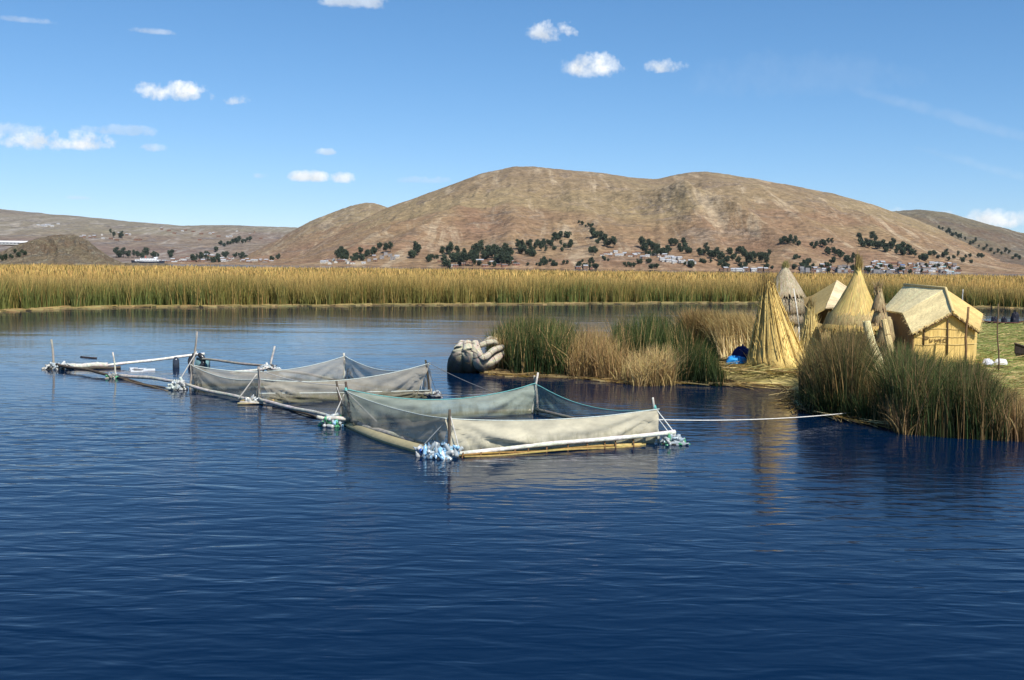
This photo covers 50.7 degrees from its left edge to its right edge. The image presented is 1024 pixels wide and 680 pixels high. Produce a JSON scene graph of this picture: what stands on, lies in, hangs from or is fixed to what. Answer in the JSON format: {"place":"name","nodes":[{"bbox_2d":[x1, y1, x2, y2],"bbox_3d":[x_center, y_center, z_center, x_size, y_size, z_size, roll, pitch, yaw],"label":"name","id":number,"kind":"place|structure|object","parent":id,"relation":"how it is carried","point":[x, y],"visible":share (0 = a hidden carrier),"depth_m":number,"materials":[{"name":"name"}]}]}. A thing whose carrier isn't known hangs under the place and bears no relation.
{"place":"outdoors","nodes":[
{"label":"outdoors","id":0,"kind":"place"},
{"bbox_2d":[0,234,167,265],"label":"rocky mound","id":1,"kind":"object","parent":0,"point":[70,249],"visible":0.89,"depth_m":968.39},
{"bbox_2d":[0,209,296,262],"bbox_3d":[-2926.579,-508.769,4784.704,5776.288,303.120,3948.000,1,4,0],"label":"hill","id":2,"kind":"structure","parent":0,"point":[15,225],"depth_m":4415.77,"materials":[{"name":"soil"}]},
{"bbox_2d":[0,241,26,244],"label":"long shed","id":3,"kind":"structure","parent":2,"relation":"on","point":[10,242],"depth_m":3595.75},
{"bbox_2d":[113,247,118,257],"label":"eucalyptus tree","id":4,"kind":"object","parent":2,"relation":"on","point":[115,249],"visible":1,"depth_m":3301.76,"materials":[{"name":"green plant"}]},
{"bbox_2d":[142,247,148,255],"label":"eucalyptus tree","id":5,"kind":"object","parent":2,"relation":"on","point":[145,250],"visible":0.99,"depth_m":3337.45,"materials":[{"name":"green plant"}]},
{"bbox_2d":[198,252,203,259],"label":"eucalyptus tree","id":6,"kind":"object","parent":2,"relation":"on","point":[201,255],"visible":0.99,"depth_m":3104.93,"materials":[{"name":"green plant"}]},
{"bbox_2d":[36,223,612,262],"bbox_3d":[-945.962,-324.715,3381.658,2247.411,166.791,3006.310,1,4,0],"label":"distant houses","id":7,"kind":"structure","parent":2,"relation":"on","point":[82,236],"depth_m":4548.45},
{"bbox_2d":[214,203,387,262],"bbox_3d":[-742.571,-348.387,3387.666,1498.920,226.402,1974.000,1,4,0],"label":"shoulder hill","id":8,"kind":"structure","parent":0,"point":[305,237],"depth_m":3399.97,"materials":[{"name":"soil"}]},
{"bbox_2d":[0,262,1023,679],"bbox_3d":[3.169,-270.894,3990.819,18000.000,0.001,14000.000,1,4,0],"label":"lake water","id":9,"kind":"structure","parent":0,"point":[146,532],"depth_m":16.42,"materials":[{"name":"blue liquid"}]},
{"bbox_2d":[129,367,154,371],"bbox_3d":[-13.629,1.088,39.804,0.901,0.050,1.256,-1,4,-19],"label":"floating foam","id":10,"kind":"object","parent":9,"relation":"on","point":[134,369],"visible":1,"depth_m":39.55,"materials":[{"name":"plastic"}]},
{"bbox_2d":[131,256,164,262],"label":"lake ship","id":11,"kind":"object","parent":9,"relation":"on","point":[148,260],"visible":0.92,"depth_m":1493.75},
{"bbox_2d":[41,339,282,390],"bbox_3d":[-11.201,0.956,38.145,11.173,1.614,6.168,4,5,43],"label":"pen frame","id":12,"kind":"object","parent":9,"relation":"on","point":[201,360],"visible":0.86,"depth_m":39.72,"materials":[{"name":"grey wood"}]},
{"bbox_2d":[165,331,494,417],"bbox_3d":[-5.470,1.067,32.227,5.890,2.335,9.730,-3,5,-43],"label":"fish pen","id":13,"kind":"object","parent":9,"relation":"on","point":[314,383],"visible":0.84,"depth_m":32.31,"materials":[{"name":"grey"}]},
{"bbox_2d":[447,332,505,372],"bbox_3d":[-1.202,0.670,41.545,2.595,2.174,4.268,1,4,0],"label":"reed boat","id":14,"kind":"object","parent":9,"relation":"on","point":[467,356],"visible":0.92,"depth_m":39.80,"materials":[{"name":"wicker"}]},
{"bbox_2d":[316,372,689,459],"bbox_3d":[-0.396,1.942,25.581,6.220,1.631,7.068,-2,5,-34],"label":"fish pen","id":15,"kind":"object","parent":9,"relation":"on","point":[419,426],"visible":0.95,"depth_m":24.08,"materials":[{"name":"white"}]},
{"bbox_2d":[430,393,492,395],"bbox_3d":[-0.953,1.520,31.005,0.028,0.610,4.533,-3,5,-43],"label":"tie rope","id":16,"kind":"object","parent":15,"relation":"attached to","point":[459,395],"visible":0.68,"depth_m":31.66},
{"bbox_2d":[659,412,848,420],"bbox_3d":[6.705,1.859,27.166,8.557,0.372,0.024,-2,5,-36],"label":"mooring rope","id":17,"kind":"object","parent":15,"relation":"attached to","point":[752,419],"visible":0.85,"depth_m":26.57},
{"bbox_2d":[1,265,1020,301],"bbox_3d":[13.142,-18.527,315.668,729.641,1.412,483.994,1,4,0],"label":"reed thicket","id":18,"kind":"object","parent":9,"relation":"on","point":[487,272],"visible":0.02,"depth_m":354.52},
{"bbox_2d":[0,301,1023,311],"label":"floating stalks","id":19,"kind":"object","parent":9,"relation":"on","point":[133,306],"visible":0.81,"depth_m":102.86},
{"bbox_2d":[0,271,1023,308],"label":"reed belt","id":20,"kind":"object","parent":9,"relation":"on","point":[217,289],"visible":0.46,"depth_m":107.39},
{"bbox_2d":[0,263,1023,285],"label":"reed belt","id":21,"kind":"object","parent":9,"relation":"on","point":[79,268],"visible":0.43,"depth_m":265.58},
{"bbox_2d":[0,269,1023,291],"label":"reed belt","id":22,"kind":"object","parent":9,"relation":"on","point":[987,284],"visible":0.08,"depth_m":144.81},
{"bbox_2d":[479,369,744,385],"bbox_3d":[3.185,1.359,38.054,9.959,0.297,2.342,2,4,22],"label":"floating straw","id":23,"kind":"object","parent":9,"relation":"on","point":[522,375],"visible":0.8,"depth_m":38.44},
{"bbox_2d":[493,366,733,380],"bbox_3d":[3.935,1.086,43.479,10.274,0.549,12.563,1,4,0],"label":"reed islet","id":24,"kind":"object","parent":9,"relation":"on","point":[498,368],"visible":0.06,"depth_m":39.27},
{"bbox_2d":[477,312,590,375],"bbox_3d":[0.762,-0.100,43.245,5.266,2.372,11.049,1,4,0],"label":"reed clump","id":25,"kind":"object","parent":24,"relation":"on","point":[529,341],"visible":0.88,"depth_m":39.53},
{"bbox_2d":[545,323,642,379],"bbox_3d":[2.926,0.188,41.830,4.761,2.044,10.818,1,4,0],"label":"reed clump","id":26,"kind":"object","parent":24,"relation":"on","point":[593,354],"visible":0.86,"depth_m":38.63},
{"bbox_2d":[605,341,692,386],"bbox_3d":[4.975,0.668,38.537,3.330,1.586,6.851,1,4,8],"label":"reed clump","id":27,"kind":"object","parent":24,"relation":"on","point":[652,370],"visible":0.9,"depth_m":36.80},
{"bbox_2d":[600,309,721,359],"bbox_3d":[5.890,-0.105,43.486,5.930,2.470,11.642,1,4,0],"label":"reed clump","id":28,"kind":"object","parent":24,"relation":"on","point":[649,331],"visible":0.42,"depth_m":40.65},
{"bbox_2d":[664,340,728,386],"bbox_3d":[6.813,0.590,40.205,2.684,1.556,8.335,1,4,7],"label":"reed clump","id":29,"kind":"object","parent":24,"relation":"on","point":[703,366],"visible":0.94,"depth_m":37.10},
{"bbox_2d":[705,327,721,358],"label":"reed clump","id":30,"kind":"object","parent":24,"relation":"on","point":[711,341],"visible":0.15,"depth_m":41.00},
{"bbox_2d":[790,384,886,425],"bbox_3d":[8.909,1.606,30.174,2.741,0.957,5.207,-2,5,-31],"label":"reed clump","id":31,"kind":"object","parent":9,"relation":"in","point":[856,414],"visible":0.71,"depth_m":28.84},
{"bbox_2d":[772,320,915,416],"bbox_3d":[10.232,0.603,32.733,4.604,2.636,10.587,1,4,11],"label":"reed clump","id":32,"kind":"object","parent":9,"relation":"on","point":[821,367],"visible":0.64,"depth_m":29.60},
{"bbox_2d":[721,332,1023,423],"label":"reed island","id":33,"kind":"structure","parent":9,"relation":"on","point":[787,379],"depth_m":36.98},
{"bbox_2d":[661,305,758,358],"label":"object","id":34,"kind":"object","parent":33,"relation":"on","point":[731,331],"visible":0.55,"depth_m":41.23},
{"bbox_2d":[726,355,746,364],"bbox_3d":[8.079,0.761,38.977,0.758,0.412,0.666,2,4,22],"label":"blue tarp","id":35,"kind":"object","parent":33,"relation":"on","point":[734,358],"visible":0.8,"depth_m":38.79,"materials":[{"name":"plastic"}]},
{"bbox_2d":[731,344,748,358],"bbox_3d":[8.474,0.529,39.689,0.866,0.787,0.594,1,4,0],"label":"navy sack","id":36,"kind":"object","parent":33,"relation":"on","point":[738,350],"visible":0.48,"depth_m":39.52,"materials":[{"name":"fabric"}]},
{"bbox_2d":[716,355,798,374],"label":"straw litter","id":37,"kind":"object","parent":33,"relation":"on","point":[736,368],"visible":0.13,"depth_m":36.89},
{"bbox_2d":[742,268,808,368],"bbox_3d":[9.445,-0.680,38.137,2.714,3.817,2.626,1,4,0],"label":"straw stook","id":38,"kind":"object","parent":33,"relation":"on","point":[774,336],"visible":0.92,"depth_m":37.73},
{"bbox_2d":[774,259,806,339],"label":"thatched tower","id":39,"kind":"structure","parent":33,"relation":"on","point":[788,282],"depth_m":49.33,"materials":[{"name":"plant"}]},
{"bbox_2d":[793,288,799,338],"bbox_3d":[12.852,-0.990,48.757,0.080,2.678,0.493,-2,5,-35],"label":"leaning pole","id":40,"kind":"object","parent":33,"relation":"on","point":[797,313],"visible":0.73,"depth_m":48.70,"materials":[{"name":"brown wood"}]},
{"bbox_2d":[797,296,824,348],"bbox_3d":[12.474,-0.645,44.962,1.551,2.536,1.585,4,5,44],"label":"straw stook","id":41,"kind":"object","parent":33,"relation":"on","point":[810,324],"visible":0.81,"depth_m":44.87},
{"bbox_2d":[799,280,846,338],"bbox_3d":[15.450,-1.354,52.303,2.509,3.073,3.483,1,4,0],"label":"reed hut","id":42,"kind":"object","parent":33,"relation":"on","point":[828,298],"visible":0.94,"depth_m":52.73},
{"bbox_2d":[820,248,878,345],"bbox_3d":[13.949,-1.505,43.988,2.671,4.482,2.656,1,4,0],"label":"round hut","id":43,"kind":"object","parent":33,"relation":"on","point":[855,302],"visible":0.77,"depth_m":43.45,"materials":[{"name":"plant"}]},
{"bbox_2d":[862,320,883,369],"bbox_3d":[12.379,0.324,36.599,1.062,1.966,0.657,1,4,0],"label":"reed bundle","id":44,"kind":"object","parent":33,"relation":"on","point":[868,325],"visible":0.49,"depth_m":36.44,"materials":[{"name":"plant"}]},
{"bbox_2d":[871,277,896,357],"bbox_3d":[14.129,-0.657,41.048,1.277,3.485,0.870,1,4,0],"label":"tiered sheaf","id":45,"kind":"object","parent":33,"relation":"on","point":[879,309],"visible":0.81,"depth_m":40.84,"materials":[{"name":"plant"}]},
{"bbox_2d":[881,319,893,360],"bbox_3d":[13.377,0.166,38.242,0.482,1.810,0.889,-3,5,-41],"label":"reed bundle","id":46,"kind":"object","parent":33,"relation":"on","point":[886,331],"visible":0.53,"depth_m":38.30,"materials":[{"name":"plant"}]},
{"bbox_2d":[886,283,982,365],"bbox_3d":[16.639,-0.632,42.157,3.498,3.054,6.377,1,4,9],"label":"reed hut","id":47,"kind":"object","parent":33,"relation":"on","point":[936,315],"visible":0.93,"depth_m":40.12,"materials":[{"name":"plant"}]},
{"bbox_2d":[964,307,969,361],"bbox_3d":[16.184,-0.044,38.481,0.146,2.286,0.128,1,4,0],"label":"wooden pole","id":48,"kind":"object","parent":33,"relation":"on","point":[965,335],"visible":0.76,"depth_m":38.44,"materials":[{"name":"brown wood"}]},
{"bbox_2d":[982,358,993,364],"bbox_3d":[17.514,0.787,39.809,0.442,0.227,0.432,5,6,45],"label":"white sack","id":49,"kind":"object","parent":33,"relation":"on","point":[988,360],"visible":0.81,"depth_m":39.68,"materials":[{"name":"fabric"}]},
{"bbox_2d":[997,304,999,372],"bbox_3d":[16.790,-0.036,37.278,0.162,2.443,0.089,1,4,0],"label":"wooden pole","id":50,"kind":"object","parent":33,"relation":"on","point":[997,341],"visible":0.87,"depth_m":37.27,"materials":[{"name":"brown wood"}]},
{"bbox_2d":[975,322,1023,373],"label":"grass","id":51,"kind":"structure","parent":33,"relation":"on","point":[1009,335],"depth_m":50.74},
{"bbox_2d":[994,359,1007,364],"bbox_3d":[18.045,0.786,39.906,0.531,0.227,0.414,1,4,0],"label":"white sack","id":52,"kind":"object","parent":33,"relation":"on","point":[1004,361],"visible":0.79,"depth_m":39.78,"materials":[{"name":"fabric"}]},
{"bbox_2d":[987,369,1023,404],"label":"straw litter","id":53,"kind":"object","parent":33,"relation":"on","point":[1020,376],"visible":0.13,"depth_m":34.01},
{"bbox_2d":[1014,343,1023,356],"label":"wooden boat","id":54,"kind":"object","parent":33,"relation":"on","point":[1018,349],"visible":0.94,"depth_m":43.50,"materials":[{"name":"brown wood"}]},
{"bbox_2d":[724,381,1022,436],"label":"floating straw","id":55,"kind":"object","parent":9,"relation":"on","point":[741,384],"visible":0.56,"depth_m":32.29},
{"bbox_2d":[868,393,927,435],"bbox_3d":[10.024,1.745,28.066,2.116,0.994,4.448,1,4,0],"label":"reed clump","id":56,"kind":"object","parent":9,"relation":"in","point":[890,421],"visible":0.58,"depth_m":26.77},
{"bbox_2d":[833,335,1023,441],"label":"reed clump","id":57,"kind":"object","parent":9,"relation":"on","point":[949,400],"visible":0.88,"depth_m":26.34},
{"bbox_2d":[980,387,1023,441],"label":"reed clump","id":58,"kind":"object","parent":9,"relation":"in","point":[1017,432],"visible":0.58,"depth_m":25.76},
{"bbox_2d":[981,320,1023,324],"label":"wooden boat","id":59,"kind":"object","parent":9,"relation":"on","point":[988,322],"visible":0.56,"depth_m":77.01,"materials":[{"name":"brown wood"}]},
{"bbox_2d":[1010,311,1018,321],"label":"dark bundle","id":60,"kind":"object","parent":59,"relation":"in","point":[1014,317],"visible":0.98,"depth_m":77.46,"materials":[{"name":"plastic"}]},
{"bbox_2d":[0,0,1023,232],"label":"sky","id":61,"kind":"structure","parent":0,"point":[269,113],"materials":[{"name":"blue"}]},
{"bbox_2d":[165,166,1023,273],"bbox_3d":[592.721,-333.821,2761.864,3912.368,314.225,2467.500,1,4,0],"label":"mountain","id":62,"kind":"structure","parent":0,"point":[697,210],"depth_m":2277.66,"materials":[{"name":"soil"}]},
{"bbox_2d":[190,254,197,260],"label":"eucalyptus tree","id":63,"kind":"object","parent":62,"relation":"on","point":[193,257],"visible":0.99,"depth_m":3031.21,"materials":[{"name":"green plant"}]},
{"bbox_2d":[209,257,216,262],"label":"round tree","id":64,"kind":"object","parent":62,"relation":"on","point":[212,259],"visible":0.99,"depth_m":3008.50,"materials":[{"name":"green plant"}]},
{"bbox_2d":[334,248,341,258],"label":"eucalyptus tree","id":65,"kind":"object","parent":62,"relation":"on","point":[337,254],"visible":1,"depth_m":1785.87,"materials":[{"name":"green plant"}]},
{"bbox_2d":[358,254,364,260],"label":"round tree","id":66,"kind":"object","parent":62,"relation":"on","point":[361,257],"visible":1,"depth_m":1776.91,"materials":[{"name":"green plant"}]},
{"bbox_2d":[409,249,416,257],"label":"round tree","id":67,"kind":"object","parent":62,"relation":"on","point":[413,253],"visible":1,"depth_m":1775.57,"materials":[{"name":"green plant"}]},
{"bbox_2d":[414,244,421,252],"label":"eucalyptus tree","id":68,"kind":"object","parent":62,"relation":"on","point":[418,247],"visible":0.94,"depth_m":1811.37,"materials":[{"name":"green plant"}]},
{"bbox_2d":[439,246,444,253],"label":"eucalyptus tree","id":69,"kind":"object","parent":62,"relation":"on","point":[442,250],"visible":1,"depth_m":1812.04,"materials":[{"name":"green plant"}]},
{"bbox_2d":[443,259,450,265],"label":"round tree","id":70,"kind":"object","parent":62,"relation":"on","point":[446,262],"visible":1,"depth_m":1649.50,"materials":[{"name":"green plant"}]},
{"bbox_2d":[447,241,453,251],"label":"eucalyptus tree","id":71,"kind":"object","parent":62,"relation":"on","point":[450,244],"visible":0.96,"depth_m":1825.33,"materials":[{"name":"green plant"}]},
{"bbox_2d":[452,252,458,264],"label":"eucalyptus tree","id":72,"kind":"object","parent":62,"relation":"on","point":[455,254],"visible":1,"depth_m":1657.34,"materials":[{"name":"green plant"}]},
{"bbox_2d":[460,251,467,265],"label":"eucalyptus tree","id":73,"kind":"object","parent":62,"relation":"on","point":[463,257],"visible":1,"depth_m":1648.32,"materials":[{"name":"green plant"}]},
{"bbox_2d":[468,250,475,265],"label":"eucalyptus tree","id":74,"kind":"object","parent":62,"relation":"on","point":[472,257],"visible":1,"depth_m":1648.28,"materials":[{"name":"green plant"}]},
{"bbox_2d":[471,243,479,251],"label":"eucalyptus tree","id":75,"kind":"object","parent":62,"relation":"on","point":[475,246],"visible":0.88,"depth_m":1754.52,"materials":[{"name":"green plant"}]},
{"bbox_2d":[478,240,483,249],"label":"eucalyptus tree","id":76,"kind":"object","parent":62,"relation":"on","point":[481,243],"visible":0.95,"depth_m":1854.93,"materials":[{"name":"green plant"}]},
{"bbox_2d":[484,251,489,258],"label":"round tree","id":77,"kind":"object","parent":62,"relation":"on","point":[487,254],"visible":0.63,"depth_m":1711.71,"materials":[{"name":"green plant"}]},
{"bbox_2d":[484,245,492,252],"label":"eucalyptus tree","id":78,"kind":"object","parent":62,"relation":"on","point":[487,248],"visible":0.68,"depth_m":1730.77,"materials":[{"name":"green plant"}]},
{"bbox_2d":[491,244,498,253],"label":"eucalyptus tree","id":79,"kind":"object","parent":62,"relation":"on","point":[495,246],"visible":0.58,"depth_m":1726.15,"materials":[{"name":"green plant"}]},
{"bbox_2d":[497,252,505,263],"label":"eucalyptus tree","id":80,"kind":"object","parent":62,"relation":"on","point":[501,256],"visible":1,"depth_m":1655.43,"materials":[{"name":"green plant"}]},
{"bbox_2d":[501,242,508,248],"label":"eucalyptus tree","id":81,"kind":"object","parent":62,"relation":"on","point":[505,245],"visible":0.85,"depth_m":1824.54,"materials":[{"name":"green plant"}]},
{"bbox_2d":[505,254,513,264],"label":"eucalyptus tree","id":82,"kind":"object","parent":62,"relation":"on","point":[509,259],"visible":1,"depth_m":1653.66,"materials":[{"name":"green plant"}]},
{"bbox_2d":[0,220,1021,272],"bbox_3d":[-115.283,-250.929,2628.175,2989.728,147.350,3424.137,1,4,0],"label":"distant scrub","id":83,"kind":"object","parent":62,"relation":"on","point":[428,257],"visible":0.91,"depth_m":1799.69,"materials":[{"name":"green plant"}]},
{"bbox_2d":[517,245,523,252],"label":"round tree","id":84,"kind":"object","parent":62,"relation":"on","point":[520,249],"visible":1,"depth_m":1823.36,"materials":[{"name":"green plant"}]},
{"bbox_2d":[525,239,532,247],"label":"eucalyptus tree","id":85,"kind":"object","parent":62,"relation":"on","point":[528,242],"visible":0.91,"depth_m":1907.77,"materials":[{"name":"green plant"}]},
{"bbox_2d":[526,248,534,255],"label":"round tree","id":86,"kind":"object","parent":62,"relation":"on","point":[530,251],"visible":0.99,"depth_m":1791.40,"materials":[{"name":"green plant"}]},
{"bbox_2d":[538,241,544,250],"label":"eucalyptus tree","id":87,"kind":"object","parent":62,"relation":"on","point":[542,244],"visible":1,"depth_m":1886.49,"materials":[{"name":"green plant"}]},
{"bbox_2d":[552,232,558,240],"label":"eucalyptus tree","id":88,"kind":"object","parent":62,"relation":"on","point":[555,235],"visible":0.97,"depth_m":2048.11,"materials":[{"name":"green plant"}]},
{"bbox_2d":[564,231,571,237],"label":"round tree","id":89,"kind":"object","parent":62,"relation":"on","point":[567,234],"visible":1,"depth_m":2094.25,"materials":[{"name":"green plant"}]},
{"bbox_2d":[567,239,574,249],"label":"eucalyptus tree","id":90,"kind":"object","parent":62,"relation":"on","point":[569,243],"visible":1,"depth_m":1917.67,"materials":[{"name":"green plant"}]},
{"bbox_2d":[592,231,599,237],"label":"round tree","id":91,"kind":"object","parent":62,"relation":"on","point":[595,234],"visible":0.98,"depth_m":2054.71,"materials":[{"name":"green plant"}]},
{"bbox_2d":[610,236,616,247],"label":"eucalyptus tree","id":92,"kind":"object","parent":62,"relation":"on","point":[613,240],"visible":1,"depth_m":1948.40,"materials":[{"name":"green plant"}]},
{"bbox_2d":[640,242,647,250],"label":"eucalyptus tree","id":93,"kind":"object","parent":62,"relation":"on","point":[643,246],"visible":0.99,"depth_m":1904.33,"materials":[{"name":"green plant"}]},
{"bbox_2d":[650,241,655,249],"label":"eucalyptus tree","id":94,"kind":"object","parent":62,"relation":"on","point":[652,246],"visible":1,"depth_m":1905.52,"materials":[{"name":"green plant"}]},
{"bbox_2d":[668,237,673,245],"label":"eucalyptus tree","id":95,"kind":"object","parent":62,"relation":"on","point":[670,240],"visible":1,"depth_m":1965.33,"materials":[{"name":"green plant"}]},
{"bbox_2d":[696,248,703,254],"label":"eucalyptus tree","id":96,"kind":"object","parent":62,"relation":"on","point":[699,250],"visible":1,"depth_m":1704.79,"materials":[{"name":"green plant"}]},
{"bbox_2d":[710,249,716,258],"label":"eucalyptus tree","id":97,"kind":"object","parent":62,"relation":"on","point":[714,253],"visible":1,"depth_m":1703.75,"materials":[{"name":"green plant"}]},
{"bbox_2d":[716,251,724,259],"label":"eucalyptus tree","id":98,"kind":"object","parent":62,"relation":"on","point":[720,255],"visible":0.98,"depth_m":1696.68,"materials":[{"name":"green plant"}]},
{"bbox_2d":[726,247,732,254],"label":"round tree","id":99,"kind":"object","parent":62,"relation":"on","point":[729,250],"visible":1,"depth_m":1841.90,"materials":[{"name":"green plant"}]},
{"bbox_2d":[758,251,764,262],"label":"eucalyptus tree","id":100,"kind":"object","parent":62,"relation":"on","point":[761,256],"visible":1,"depth_m":1724.58,"materials":[{"name":"green plant"}]},
{"bbox_2d":[836,250,842,257],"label":"eucalyptus tree","id":101,"kind":"object","parent":62,"relation":"on","point":[840,253],"visible":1,"depth_m":1864.29,"materials":[{"name":"green plant"}]},
{"bbox_2d":[844,255,851,265],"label":"eucalyptus tree","id":102,"kind":"object","parent":62,"relation":"on","point":[847,259],"visible":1,"depth_m":1735.48,"materials":[{"name":"green plant"}]},
{"bbox_2d":[858,240,865,246],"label":"round tree","id":103,"kind":"object","parent":62,"relation":"on","point":[862,243],"visible":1,"depth_m":2018.78,"materials":[{"name":"green plant"}]},
{"bbox_2d":[866,240,872,247],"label":"eucalyptus tree","id":104,"kind":"object","parent":62,"relation":"on","point":[869,243],"visible":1,"depth_m":2023.28,"materials":[{"name":"green plant"}]},
{"bbox_2d":[869,231,876,239],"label":"eucalyptus tree","id":105,"kind":"object","parent":62,"relation":"on","point":[872,233],"visible":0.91,"depth_m":2183.10,"materials":[{"name":"green plant"}]},
{"bbox_2d":[889,241,893,250],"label":"eucalyptus tree","id":106,"kind":"object","parent":62,"relation":"on","point":[891,244],"visible":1,"depth_m":2001.54,"materials":[{"name":"green plant"}]},
{"bbox_2d":[899,248,905,254],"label":"round tree","id":107,"kind":"object","parent":62,"relation":"on","point":[902,251],"visible":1,"depth_m":1944.34,"materials":[{"name":"green plant"}]},
{"bbox_2d":[905,243,911,251],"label":"eucalyptus tree","id":108,"kind":"object","parent":62,"relation":"on","point":[908,246],"visible":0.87,"depth_m":1976.45,"materials":[{"name":"green plant"}]},
{"bbox_2d":[893,210,1023,265],"bbox_3d":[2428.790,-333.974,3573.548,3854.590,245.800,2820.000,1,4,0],"label":"hill","id":109,"kind":"structure","parent":0,"point":[993,237],"depth_m":3544.63,"materials":[{"name":"soil"}]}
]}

